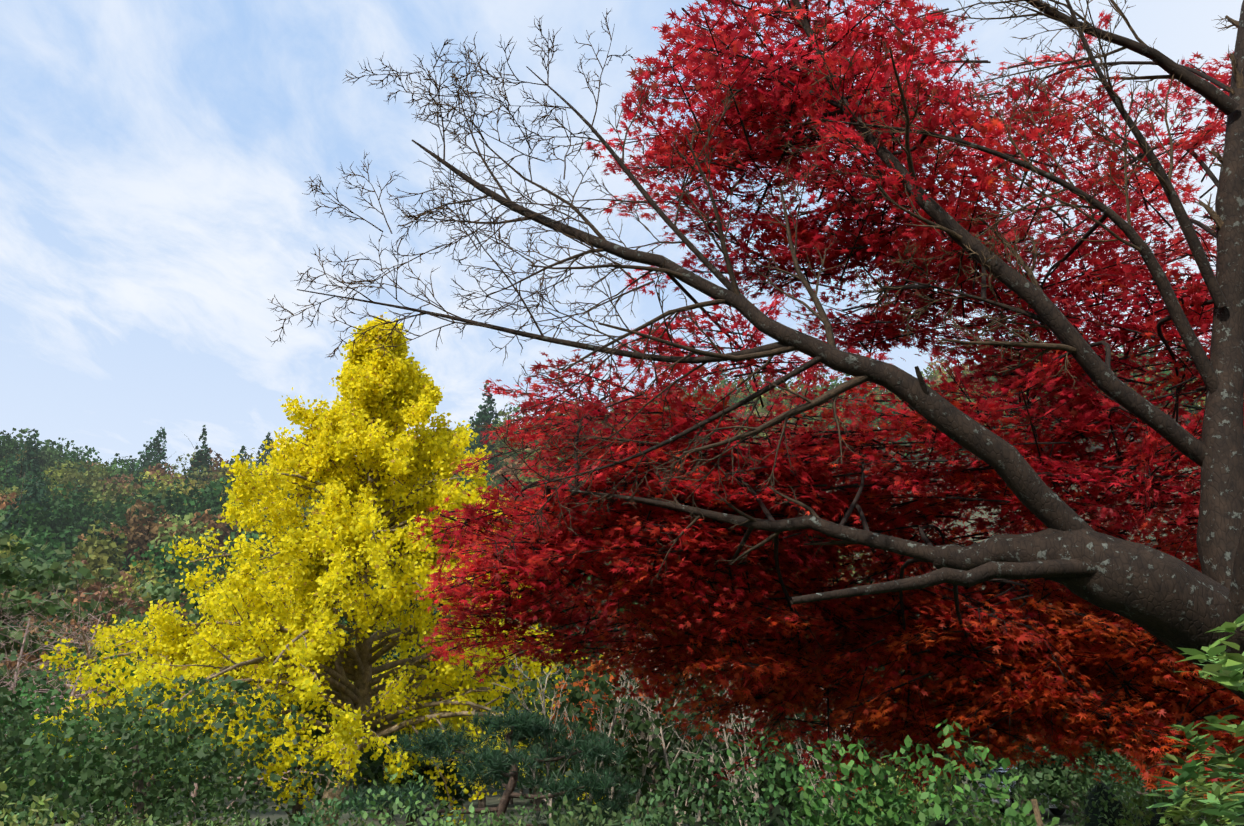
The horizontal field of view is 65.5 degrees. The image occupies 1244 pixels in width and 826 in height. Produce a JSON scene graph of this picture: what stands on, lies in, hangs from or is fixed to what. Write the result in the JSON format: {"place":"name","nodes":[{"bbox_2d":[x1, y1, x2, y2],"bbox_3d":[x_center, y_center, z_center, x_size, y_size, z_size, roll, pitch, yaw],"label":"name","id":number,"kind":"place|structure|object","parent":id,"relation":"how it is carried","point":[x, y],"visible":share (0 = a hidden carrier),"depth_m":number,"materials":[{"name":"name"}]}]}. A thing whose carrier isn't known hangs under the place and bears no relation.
{"place":"outdoors","nodes":[
{"label":"outdoors","id":0,"kind":"place"},
{"bbox_2d":[18,398,1205,825],"bbox_3d":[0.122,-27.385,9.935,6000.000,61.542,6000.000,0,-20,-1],"label":"ground","id":1,"kind":"structure","parent":0,"point":[492,800],"depth_m":42.62,"materials":[{"name":"green plant"}]},
{"bbox_2d":[0,570,328,825],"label":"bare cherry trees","id":2,"kind":"object","parent":1,"relation":"on","point":[73,692],"visible":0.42,"depth_m":21.06,"materials":[{"name":"grey plant"}]},
{"bbox_2d":[29,312,610,825],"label":"ginkgo tree","id":3,"kind":"object","parent":1,"relation":"on","point":[391,390],"depth_m":20.28,"materials":[{"name":"yellow plant"}]},
{"bbox_2d":[329,702,658,825],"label":"garden pine","id":4,"kind":"object","parent":1,"relation":"on","point":[487,758],"depth_m":10.13,"materials":[{"name":"green plant"}]},
{"bbox_2d":[0,515,1243,825],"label":"shrubs","id":5,"kind":"object","parent":1,"relation":"on","point":[80,779],"depth_m":13.91,"materials":[{"name":"green plant"}]},
{"bbox_2d":[0,333,1243,803],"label":"hill forest","id":6,"kind":"object","parent":1,"relation":"on","point":[190,501],"depth_m":107.13,"materials":[{"name":"green plant"}]},
{"bbox_2d":[0,719,1243,825],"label":"shrubs","id":7,"kind":"object","parent":1,"relation":"on","point":[888,812],"depth_m":4.95,"materials":[{"name":"green plant"}]},
{"bbox_2d":[491,627,851,825],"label":"pale bare shrubs","id":8,"kind":"object","parent":1,"relation":"on","point":[653,735],"visible":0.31,"depth_m":10.98,"materials":[{"name":"grey plant"}]},
{"bbox_2d":[265,0,1243,699],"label":"bare tree","id":9,"kind":"object","parent":1,"relation":"on","point":[1173,602],"depth_m":4.98,"materials":[{"name":"plant"}]},
{"bbox_2d":[407,0,1243,813],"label":"maple tree","id":10,"kind":"object","parent":1,"relation":"on","point":[1081,406],"depth_m":5.95,"materials":[{"name":"red plant"}]},
{"bbox_2d":[549,637,1241,800],"bbox_3d":[4.510,5.434,17.482,13.319,2.898,6.622,-8,-21,20],"label":"shrub","id":11,"kind":"object","parent":1,"relation":"on","point":[580,684],"depth_m":17.24,"materials":[{"name":"plant"}]},
{"bbox_2d":[977,764,1092,815],"bbox_3d":[14.242,12.813,32.855,4.210,1.672,2.020,8,-21,-20],"label":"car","id":12,"kind":"object","parent":1,"relation":"on","point":[1054,809],"visible":0.12,"depth_m":32.56,"materials":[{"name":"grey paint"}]},
{"bbox_2d":[1031,799,1043,825],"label":"plant support stakes","id":13,"kind":"object","parent":1,"relation":"on","point":[1036,810],"visible":1,"depth_m":3.59,"materials":[{"name":"brown wood"}]},
{"bbox_2d":[1145,614,1243,825],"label":"leafy shrub","id":14,"kind":"object","parent":1,"relation":"on","point":[1227,666],"visible":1,"depth_m":2.98,"materials":[{"name":"green plant"}]},
{"bbox_2d":[0,0,1242,474],"label":"sky","id":15,"kind":"structure","parent":0,"point":[157,157],"materials":[{"name":"blue"}]}
]}

